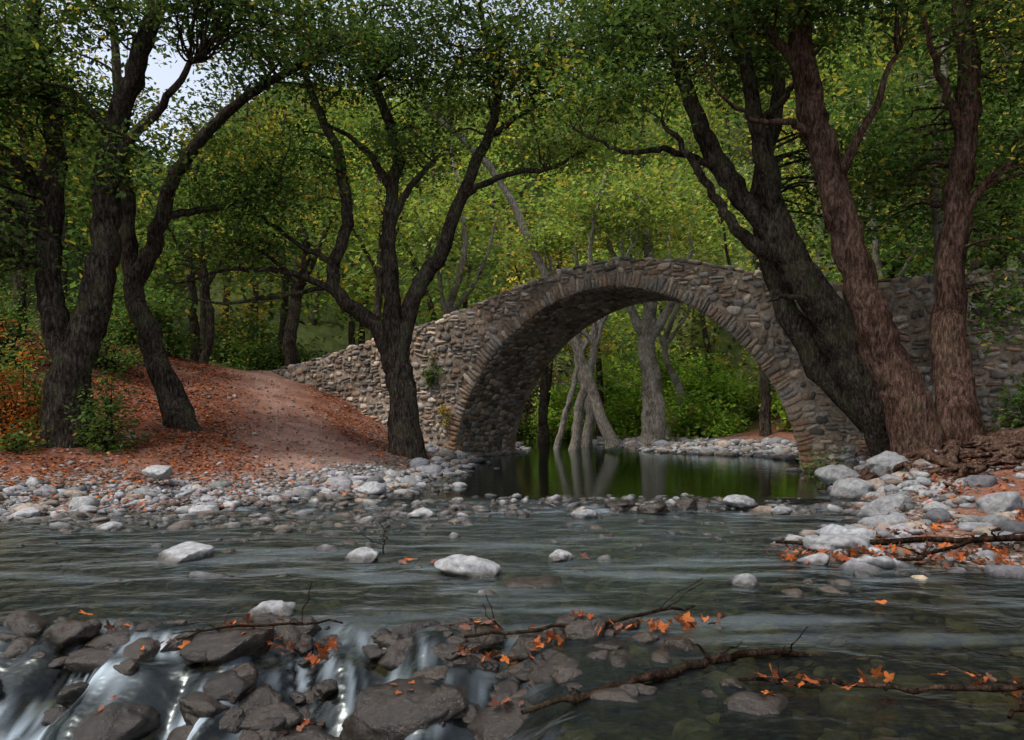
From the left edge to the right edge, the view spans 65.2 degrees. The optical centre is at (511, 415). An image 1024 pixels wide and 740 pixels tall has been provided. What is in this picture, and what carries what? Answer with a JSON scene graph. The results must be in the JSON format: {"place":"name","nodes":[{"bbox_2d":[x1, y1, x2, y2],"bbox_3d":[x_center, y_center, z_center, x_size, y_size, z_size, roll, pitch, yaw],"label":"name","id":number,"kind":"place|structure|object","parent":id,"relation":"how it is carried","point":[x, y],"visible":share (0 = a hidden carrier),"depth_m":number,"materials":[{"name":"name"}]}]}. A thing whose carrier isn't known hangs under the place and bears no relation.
{"place":"outdoors","nodes":[
{"label":"outdoors","id":0,"kind":"place"},
{"bbox_2d":[3,0,886,164],"label":"sky","id":1,"kind":"structure","parent":0,"point":[163,75],"materials":[{"name":"white"}]},
{"bbox_2d":[0,437,1023,739],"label":"stream water","id":2,"kind":"structure","parent":0,"point":[908,629],"depth_m":5.98,"materials":[{"name":"liquid"}]},
{"bbox_2d":[84,627,130,648],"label":"boulder","id":3,"kind":"object","parent":2,"relation":"in","point":[116,638],"visible":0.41,"depth_m":5.22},
{"bbox_2d":[95,521,124,530],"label":"boulder","id":4,"kind":"object","parent":2,"relation":"in","point":[112,526],"visible":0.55,"depth_m":9.82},
{"bbox_2d":[73,702,160,739],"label":"boulder","id":5,"kind":"object","parent":2,"relation":"in","point":[122,721],"visible":0.94,"depth_m":4.46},
{"bbox_2d":[157,541,213,563],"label":"boulder","id":6,"kind":"object","parent":2,"relation":"in","point":[188,551],"visible":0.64,"depth_m":7.87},
{"bbox_2d":[246,600,295,616],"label":"boulder","id":7,"kind":"object","parent":2,"relation":"in","point":[280,607],"visible":0.64,"depth_m":5.68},
{"bbox_2d":[273,724,334,739],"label":"boulder","id":8,"kind":"object","parent":2,"relation":"in","point":[316,733],"visible":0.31,"depth_m":4.50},
{"bbox_2d":[344,547,378,562],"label":"boulder","id":9,"kind":"object","parent":2,"relation":"in","point":[364,555],"visible":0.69,"depth_m":7.77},
{"bbox_2d":[348,509,391,553],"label":"driftwood branch","id":10,"kind":"object","parent":2,"relation":"on","point":[383,536],"visible":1,"depth_m":7.80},
{"bbox_2d":[0,609,742,739],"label":"cascade rocks","id":11,"kind":"object","parent":2,"relation":"in","point":[263,711],"visible":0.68,"depth_m":4.83,"materials":[{"name":"stone"}]},
{"bbox_2d":[205,617,274,664],"bbox_3d":[-1.782,1.462,5.157,0.435,0.243,0.575,0,0,-33],"label":"boulder","id":12,"kind":"object","parent":11,"relation":"on","point":[234,643],"visible":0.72,"depth_m":4.98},
{"bbox_2d":[172,582,342,639],"bbox_3d":[-1.629,1.206,5.063,1.054,0.399,0.504,0,0,0],"label":"driftwood branch","id":13,"kind":"object","parent":11,"relation":"on","point":[261,625],"visible":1,"depth_m":5.08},
{"bbox_2d":[96,609,775,732],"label":"fallen leaves","id":14,"kind":"object","parent":11,"relation":"on","point":[247,619],"visible":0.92,"depth_m":5.12,"materials":[{"name":"orange plant"}]},
{"bbox_2d":[450,621,504,650],"bbox_3d":[-0.294,1.457,5.274,0.498,0.147,0.553,0,0,0],"label":"boulder","id":15,"kind":"object","parent":11,"relation":"on","point":[492,640],"visible":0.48,"depth_m":5.20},
{"bbox_2d":[339,677,449,739],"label":"boulder","id":16,"kind":"object","parent":2,"relation":"in","point":[382,712],"visible":0.66,"depth_m":4.34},
{"bbox_2d":[406,507,436,517],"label":"boulder","id":17,"kind":"object","parent":2,"relation":"in","point":[422,512],"visible":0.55,"depth_m":11.06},
{"bbox_2d":[434,554,501,577],"bbox_3d":[-0.398,1.417,7.190,0.612,0.313,0.404,0,0,0],"label":"boulder","id":18,"kind":"object","parent":2,"relation":"in","point":[460,565],"visible":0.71,"depth_m":7.05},
{"bbox_2d":[79,552,886,677],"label":"floating leaves","id":19,"kind":"object","parent":2,"relation":"on","point":[584,554],"visible":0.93,"depth_m":5.87,"materials":[{"name":"orange plant"}]},
{"bbox_2d":[467,697,533,739],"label":"boulder","id":20,"kind":"object","parent":2,"relation":"in","point":[499,722],"visible":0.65,"depth_m":4.22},
{"bbox_2d":[507,628,551,661],"bbox_3d":[0.127,1.485,5.137,0.250,0.231,0.292,0,0,31],"label":"boulder","id":21,"kind":"object","parent":2,"relation":"in","point":[518,652],"visible":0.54,"depth_m":5.06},
{"bbox_2d":[504,576,560,588],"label":"boulder","id":22,"kind":"object","parent":2,"relation":"in","point":[535,582],"visible":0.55,"depth_m":6.68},
{"bbox_2d":[548,549,572,561],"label":"boulder","id":23,"kind":"object","parent":2,"relation":"in","point":[558,555],"visible":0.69,"depth_m":7.82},
{"bbox_2d":[552,612,606,638],"bbox_3d":[0.439,1.424,5.198,0.361,0.247,0.297,0,0,0],"label":"boulder","id":24,"kind":"object","parent":2,"relation":"in","point":[583,626],"visible":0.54,"depth_m":5.14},
{"bbox_2d":[464,578,702,665],"bbox_3d":[0.567,1.278,5.051,1.705,0.399,0.692,0,0,-12],"label":"driftwood branch","id":25,"kind":"object","parent":24,"relation":"on","point":[541,629],"visible":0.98,"depth_m":5.11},
{"bbox_2d":[139,528,1023,695],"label":"drifted leaves","id":26,"kind":"object","parent":2,"relation":"on","point":[684,623],"visible":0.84,"depth_m":5.17,"materials":[{"name":"orange plant"}]},
{"bbox_2d":[570,509,602,518],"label":"boulder","id":27,"kind":"object","parent":2,"relation":"in","point":[584,513],"visible":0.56,"depth_m":10.96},
{"bbox_2d":[605,499,634,510],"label":"boulder","id":28,"kind":"object","parent":2,"relation":"in","point":[621,505],"visible":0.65,"depth_m":11.74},
{"bbox_2d":[637,502,670,513],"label":"boulder","id":29,"kind":"object","parent":2,"relation":"in","point":[655,508],"visible":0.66,"depth_m":11.41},
{"bbox_2d":[521,626,827,714],"bbox_3d":[0.926,1.384,4.444,2.002,0.318,0.251,0,0,-23],"label":"driftwood branch","id":30,"kind":"object","parent":2,"relation":"on","point":[649,676],"visible":0.89,"depth_m":4.46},
{"bbox_2d":[675,498,697,510],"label":"boulder","id":31,"kind":"object","parent":2,"relation":"in","point":[689,504],"visible":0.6,"depth_m":11.68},
{"bbox_2d":[723,495,754,508],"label":"boulder","id":32,"kind":"object","parent":2,"relation":"in","point":[742,501],"visible":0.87,"depth_m":11.87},
{"bbox_2d":[729,573,759,586],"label":"boulder","id":33,"kind":"object","parent":2,"relation":"in","point":[746,580],"visible":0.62,"depth_m":6.68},
{"bbox_2d":[723,691,788,714],"bbox_3d":[1.227,1.522,4.019,0.366,0.247,0.351,0,0,0],"label":"boulder","id":34,"kind":"object","parent":2,"relation":"in","point":[752,703],"visible":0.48,"depth_m":3.97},
{"bbox_2d":[771,506,794,514],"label":"boulder","id":35,"kind":"object","parent":2,"relation":"in","point":[780,510],"visible":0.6,"depth_m":11.46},
{"bbox_2d":[735,645,1023,694],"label":"driftwood branch","id":36,"kind":"object","parent":2,"relation":"on","point":[1011,686],"visible":0.94,"depth_m":4.12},
{"bbox_2d":[962,647,1023,719],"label":"driftwood branch","id":37,"kind":"object","parent":2,"relation":"on","point":[1019,696],"visible":1,"depth_m":3.84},
{"bbox_2d":[0,8,1023,568],"bbox_3d":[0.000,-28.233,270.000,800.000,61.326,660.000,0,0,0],"label":"ground","id":38,"kind":"structure","parent":0,"point":[276,404],"depth_m":22.96,"materials":[{"name":"soil"}]},
{"bbox_2d":[0,318,41,417],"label":"shrub","id":39,"kind":"object","parent":38,"relation":"on","point":[19,352],"visible":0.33,"depth_m":18.50,"materials":[{"name":"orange plant"}]},
{"bbox_2d":[0,361,44,453],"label":"shrub","id":40,"kind":"object","parent":38,"relation":"on","point":[11,419],"visible":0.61,"depth_m":15.76,"materials":[{"name":"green plant"}]},
{"bbox_2d":[6,507,40,520],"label":"boulder","id":41,"kind":"object","parent":38,"relation":"on","point":[29,512],"visible":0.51,"depth_m":10.88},
{"bbox_2d":[0,341,52,431],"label":"shrub","id":42,"kind":"object","parent":38,"relation":"on","point":[36,389],"visible":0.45,"depth_m":17.40,"materials":[{"name":"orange plant"}]},
{"bbox_2d":[0,421,52,455],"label":"shrub","id":43,"kind":"object","parent":38,"relation":"on","point":[20,446],"visible":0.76,"depth_m":15.20,"materials":[{"name":"green plant"}]},
{"bbox_2d":[0,273,65,369],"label":"shrub","id":44,"kind":"object","parent":38,"relation":"on","point":[18,319],"visible":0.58,"depth_m":20.31,"materials":[{"name":"green plant"}]},
{"bbox_2d":[0,4,140,338],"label":"riverside tree","id":45,"kind":"object","parent":38,"relation":"on","point":[32,192],"visible":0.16,"depth_m":22.03,"materials":[{"name":"green plant"}]},
{"bbox_2d":[0,46,152,330],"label":"riverside tree","id":46,"kind":"object","parent":38,"relation":"on","point":[69,210],"visible":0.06,"depth_m":25.80,"materials":[{"name":"green plant"}]},
{"bbox_2d":[31,309,176,373],"bbox_3d":[-11.150,-2.004,21.973,3.557,2.073,3.219,0,0,-30],"label":"shrub","id":47,"kind":"object","parent":38,"relation":"on","point":[125,359],"visible":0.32,"depth_m":21.85,"materials":[{"name":"green plant"}]},
{"bbox_2d":[62,364,150,454],"bbox_3d":[-7.861,0.036,15.592,1.572,2.097,1.713,0,0,0],"label":"shrub","id":48,"kind":"object","parent":38,"relation":"on","point":[110,409],"visible":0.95,"depth_m":15.52,"materials":[{"name":"green plant"}]},
{"bbox_2d":[65,270,189,356],"bbox_3d":[-16.797,-4.102,34.238,6.576,4.247,3.964,0,0,0],"label":"forest bush","id":49,"kind":"object","parent":38,"relation":"on","point":[69,304],"visible":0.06,"depth_m":33.70,"materials":[{"name":"green plant"}]},
{"bbox_2d":[107,284,202,358],"bbox_3d":[-14.263,-3.388,30.063,5.190,3.224,4.111,0,0,0],"label":"forest bush","id":50,"kind":"object","parent":38,"relation":"on","point":[158,314],"visible":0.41,"depth_m":29.91,"materials":[{"name":"green plant"}]},
{"bbox_2d":[0,0,359,447],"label":"plane tree","id":51,"kind":"object","parent":38,"relation":"on","point":[75,339],"visible":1,"depth_m":15.67,"materials":[{"name":"green plant"}]},
{"bbox_2d":[134,124,270,361],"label":"riverside tree","id":52,"kind":"object","parent":38,"relation":"on","point":[195,326],"visible":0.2,"depth_m":31.80,"materials":[{"name":"green plant"}]},
{"bbox_2d":[188,505,219,513],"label":"boulder","id":53,"kind":"object","parent":38,"relation":"on","point":[196,509],"visible":0.45,"depth_m":11.43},
{"bbox_2d":[0,0,414,431],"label":"plane tree","id":54,"kind":"object","parent":38,"relation":"on","point":[177,409],"visible":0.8,"depth_m":18.05,"materials":[{"name":"green plant"}]},
{"bbox_2d":[119,122,312,363],"bbox_3d":[-10.151,-5.370,27.049,7.068,8.382,6.437,0,0,25],"label":"riverside tree","id":55,"kind":"object","parent":38,"relation":"on","point":[207,351],"visible":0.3,"depth_m":26.82,"materials":[{"name":"green plant"}]},
{"bbox_2d":[169,308,279,370],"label":"forest bush","id":56,"kind":"object","parent":38,"relation":"on","point":[217,356],"visible":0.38,"depth_m":37.62,"materials":[{"name":"green plant"}]},
{"bbox_2d":[0,326,450,503],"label":"leaf litter","id":57,"kind":"object","parent":38,"relation":"on","point":[198,452],"visible":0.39,"depth_m":18.09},
{"bbox_2d":[209,333,333,370],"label":"forest bush","id":58,"kind":"object","parent":38,"relation":"on","point":[266,351],"visible":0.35,"depth_m":35.52,"materials":[{"name":"green plant"}]},
{"bbox_2d":[194,154,376,365],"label":"riverside tree","id":59,"kind":"object","parent":38,"relation":"on","point":[290,349],"visible":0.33,"depth_m":31.84,"materials":[{"name":"green plant"}]},
{"bbox_2d":[272,77,469,340],"bbox_3d":[-5.313,-6.637,30.500,7.972,12.275,6.912,0,0,0],"label":"riverside tree","id":60,"kind":"object","parent":38,"relation":"on","point":[380,195],"visible":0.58,"depth_m":30.78,"materials":[{"name":"green plant"}]},
{"bbox_2d":[174,0,716,459],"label":"plane tree","id":61,"kind":"object","parent":38,"relation":"on","point":[392,332],"visible":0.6,"depth_m":19.60,"materials":[{"name":"green plant"}]},
{"bbox_2d":[377,127,536,324],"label":"riverside tree","id":62,"kind":"object","parent":38,"relation":"on","point":[447,307],"visible":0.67,"depth_m":32.74,"materials":[{"name":"green plant"}]},
{"bbox_2d":[0,470,967,515],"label":"leaf litter","id":63,"kind":"object","parent":38,"relation":"on","point":[229,494],"visible":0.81,"depth_m":12.27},
{"bbox_2d":[388,57,619,448],"bbox_3d":[-0.318,-5.742,28.392,8.144,13.894,4.469,0,0,-17],"label":"leaning pale tree","id":64,"kind":"object","parent":38,"relation":"on","point":[535,250],"visible":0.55,"depth_m":28.04,"materials":[{"name":"green plant"}]},
{"bbox_2d":[0,0,1023,439],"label":"hillside forest","id":65,"kind":"object","parent":38,"relation":"on","point":[354,286],"visible":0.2,"depth_m":50.18,"materials":[{"name":"green plant"}]},
{"bbox_2d":[0,331,1023,596],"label":"river stones","id":66,"kind":"object","parent":38,"relation":"on","point":[438,465],"visible":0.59,"depth_m":11.89,"materials":[{"name":"stone"}]},
{"bbox_2d":[142,465,171,478],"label":"boulder","id":67,"kind":"object","parent":66,"relation":"on","point":[159,471],"visible":1,"depth_m":12.58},
{"bbox_2d":[354,481,386,495],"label":"boulder","id":68,"kind":"object","parent":66,"relation":"on","point":[369,488],"visible":0.89,"depth_m":12.74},
{"bbox_2d":[775,530,1023,544],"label":"driftwood branch","id":69,"kind":"object","parent":66,"relation":"on","point":[1003,538],"visible":0.67,"depth_m":7.98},
{"bbox_2d":[878,526,1000,560],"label":"driftwood branch","id":70,"kind":"object","parent":66,"relation":"on","point":[956,546],"visible":0.98,"depth_m":7.63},
{"bbox_2d":[516,410,538,442],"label":"streamside bush","id":71,"kind":"object","parent":38,"relation":"on","point":[520,436],"visible":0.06,"depth_m":38.28,"materials":[{"name":"green plant"}]},
{"bbox_2d":[470,199,629,443],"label":"riverside tree","id":72,"kind":"object","parent":38,"relation":"on","point":[543,421],"visible":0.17,"depth_m":35.79,"materials":[{"name":"green plant"}]},
{"bbox_2d":[519,383,595,439],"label":"streamside bush","id":73,"kind":"object","parent":38,"relation":"on","point":[553,426],"visible":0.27,"depth_m":41.59,"materials":[{"name":"green plant"}]},
{"bbox_2d":[506,166,649,446],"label":"pale trunk tree","id":74,"kind":"object","parent":38,"relation":"on","point":[587,431],"visible":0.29,"depth_m":32.76,"materials":[{"name":"green plant"}]},
{"bbox_2d":[557,351,641,438],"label":"streamside bush","id":75,"kind":"object","parent":38,"relation":"on","point":[607,394],"visible":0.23,"depth_m":40.65,"materials":[{"name":"green plant"}]},
{"bbox_2d":[516,138,696,449],"bbox_3d":[3.392,-4.262,30.152,5.525,12.302,6.608,0,0,-44],"label":"pale trunk tree","id":76,"kind":"object","parent":38,"relation":"on","point":[594,339],"visible":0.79,"depth_m":29.80,"materials":[{"name":"green plant"}]},
{"bbox_2d":[524,155,717,448],"bbox_3d":[3.995,-4.015,30.829,7.163,11.731,6.175,0,0,0],"label":"pale trunk tree","id":77,"kind":"object","parent":38,"relation":"on","point":[566,410],"visible":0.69,"depth_m":30.63,"materials":[{"name":"green plant"}]},
{"bbox_2d":[559,154,718,444],"bbox_3d":[5.516,-4.212,32.170,5.890,11.591,6.488,0,0,-39],"label":"pale trunk tree","id":78,"kind":"object","parent":38,"relation":"on","point":[648,329],"visible":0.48,"depth_m":31.75,"materials":[{"name":"green plant"}]},
{"bbox_2d":[593,372,685,438],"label":"streamside bush","id":79,"kind":"object","parent":38,"relation":"on","point":[627,421],"visible":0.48,"depth_m":37.54,"materials":[{"name":"green plant"}]},
{"bbox_2d":[270,256,1023,470],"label":"stone arch bridge","id":80,"kind":"structure","parent":38,"relation":"on","point":[497,354],"depth_m":22.21,"materials":[{"name":"stone"}]},
{"bbox_2d":[421,354,445,386],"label":"ivy plant","id":81,"kind":"object","parent":80,"relation":"attached to","point":[430,375],"visible":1,"depth_m":24.32,"materials":[{"name":"green plant"}]},
{"bbox_2d":[436,404,451,426],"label":"wall plant","id":82,"kind":"object","parent":80,"relation":"attached to","point":[444,421],"depth_m":24.05,"materials":[{"name":"green plant"}]},
{"bbox_2d":[617,340,721,420],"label":"streamside bush","id":83,"kind":"object","parent":38,"relation":"on","point":[667,382],"visible":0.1,"depth_m":40.58,"materials":[{"name":"green plant"}]},
{"bbox_2d":[594,180,745,436],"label":"pale trunk tree","id":84,"kind":"object","parent":38,"relation":"on","point":[665,340],"visible":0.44,"depth_m":34.95,"materials":[{"name":"green plant"}]},
{"bbox_2d":[665,389,754,440],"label":"streamside bush","id":85,"kind":"object","parent":38,"relation":"on","point":[711,425],"visible":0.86,"depth_m":33.15,"materials":[{"name":"green plant"}]},
{"bbox_2d":[506,0,916,456],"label":"plane tree","id":86,"kind":"object","parent":38,"relation":"on","point":[822,338],"visible":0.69,"depth_m":15.81,"materials":[{"name":"green plant"}]},
{"bbox_2d":[665,348,759,435],"bbox_3d":[9.081,-0.866,36.086,5.029,4.312,4.384,0,0,-36],"label":"streamside bush","id":87,"kind":"object","parent":38,"relation":"on","point":[695,383],"visible":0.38,"depth_m":35.67,"materials":[{"name":"green plant"}]},
{"bbox_2d":[733,357,782,412],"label":"streamside bush","id":88,"kind":"object","parent":38,"relation":"on","point":[757,395],"visible":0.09,"depth_m":33.88,"materials":[{"name":"green plant"}]},
{"bbox_2d":[659,136,862,436],"bbox_3d":[9.415,-4.640,30.159,7.586,11.448,6.112,0,0,0],"label":"riverside tree","id":89,"kind":"object","parent":38,"relation":"on","point":[765,429],"visible":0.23,"depth_m":29.84,"materials":[{"name":"green plant"}]},
{"bbox_2d":[591,0,953,454],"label":"alder tree","id":90,"kind":"object","parent":38,"relation":"on","point":[912,421],"visible":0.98,"depth_m":13.74,"materials":[{"name":"brown plant"}]},
{"bbox_2d":[758,392,792,431],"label":"streamside bush","id":91,"kind":"object","parent":38,"relation":"on","point":[782,412],"visible":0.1,"depth_m":30.20,"materials":[{"name":"green plant"}]},
{"bbox_2d":[726,100,891,276],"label":"riverside tree","id":92,"kind":"object","parent":38,"relation":"on","point":[815,207],"visible":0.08,"depth_m":32.76,"materials":[{"name":"green plant"}]},
{"bbox_2d":[794,552,828,564],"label":"boulder","id":93,"kind":"object","parent":38,"relation":"on","point":[820,558],"visible":0.67,"depth_m":7.60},
{"bbox_2d":[795,444,852,476],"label":"shrub","id":94,"kind":"object","parent":38,"relation":"on","point":[809,468],"visible":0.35,"depth_m":16.86,"materials":[{"name":"green plant"}]},
{"bbox_2d":[814,465,858,485],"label":"boulder","id":95,"kind":"object","parent":38,"relation":"on","point":[827,475],"visible":0.59,"depth_m":14.24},
{"bbox_2d":[799,533,881,553],"bbox_3d":[3.410,1.341,8.257,0.763,0.259,0.567,0,0,0],"label":"boulder","id":96,"kind":"object","parent":38,"relation":"on","point":[830,542],"visible":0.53,"depth_m":8.09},
{"bbox_2d":[829,477,873,499],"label":"boulder","id":97,"kind":"object","parent":38,"relation":"on","point":[855,488],"visible":0.66,"depth_m":12.39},
{"bbox_2d":[857,493,909,517],"bbox_3d":[5.093,1.382,10.910,0.656,0.641,0.669,0,0,33],"label":"boulder","id":98,"kind":"object","parent":38,"relation":"on","point":[884,505],"visible":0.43,"depth_m":10.71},
{"bbox_2d":[857,514,912,528],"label":"boulder","id":99,"kind":"object","parent":38,"relation":"on","point":[873,521],"visible":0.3,"depth_m":9.54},
{"bbox_2d":[770,58,1002,282],"bbox_3d":[10.234,-4.201,23.039,6.007,11.251,7.371,0,0,0],"label":"riverside tree","id":100,"kind":"object","parent":38,"relation":"on","point":[879,263],"visible":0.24,"depth_m":22.68,"materials":[{"name":"green plant"}]},
{"bbox_2d":[864,451,909,476],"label":"boulder","id":101,"kind":"object","parent":38,"relation":"on","point":[877,465],"visible":0.71,"depth_m":13.10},
{"bbox_2d":[794,78,1012,283],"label":"riverside tree","id":102,"kind":"object","parent":38,"relation":"on","point":[894,269],"visible":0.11,"depth_m":25.44,"materials":[{"name":"green plant"}]},
{"bbox_2d":[815,0,1023,448],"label":"alder tree","id":103,"kind":"object","parent":38,"relation":"on","point":[957,407],"visible":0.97,"depth_m":13.84,"materials":[{"name":"green plant"}]},
{"bbox_2d":[911,571,927,579],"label":"streambed cobbles","id":104,"kind":"object","parent":38,"relation":"on","point":[922,577],"depth_m":6.92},
{"bbox_2d":[817,33,1023,403],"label":"slender tree","id":105,"kind":"object","parent":38,"relation":"on","point":[936,214],"visible":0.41,"depth_m":16.25,"materials":[{"name":"green plant"}]},
{"bbox_2d":[817,427,1023,493],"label":"exposed tree roots","id":106,"kind":"object","parent":38,"relation":"on","point":[994,449],"visible":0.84,"depth_m":12.38,"materials":[{"name":"brown plant"}]},
{"bbox_2d":[825,428,1023,564],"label":"leaf litter","id":107,"kind":"object","parent":38,"relation":"on","point":[934,526],"visible":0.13,"depth_m":9.24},
{"bbox_2d":[871,39,1023,270],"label":"slender tree","id":108,"kind":"object","parent":38,"relation":"on","point":[1012,217],"visible":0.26,"depth_m":18.19,"materials":[{"name":"green plant"}]},
{"bbox_2d":[879,51,1023,263],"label":"riverside tree","id":109,"kind":"object","parent":38,"relation":"on","point":[1019,257],"visible":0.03,"depth_m":22.13,"materials":[{"name":"green plant"}]},
{"bbox_2d":[953,477,965,485],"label":"boulder","id":110,"kind":"object","parent":38,"relation":"on","point":[958,480],"visible":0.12,"depth_m":11.19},
{"bbox_2d":[975,491,1023,513],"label":"boulder","id":111,"kind":"object","parent":38,"relation":"on","point":[997,502],"visible":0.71,"depth_m":9.46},
{"bbox_2d":[983,374,1023,431],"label":"shrub","id":112,"kind":"object","parent":38,"relation":"on","point":[1018,400],"visible":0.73,"depth_m":14.15,"materials":[{"name":"green plant"}]}
]}

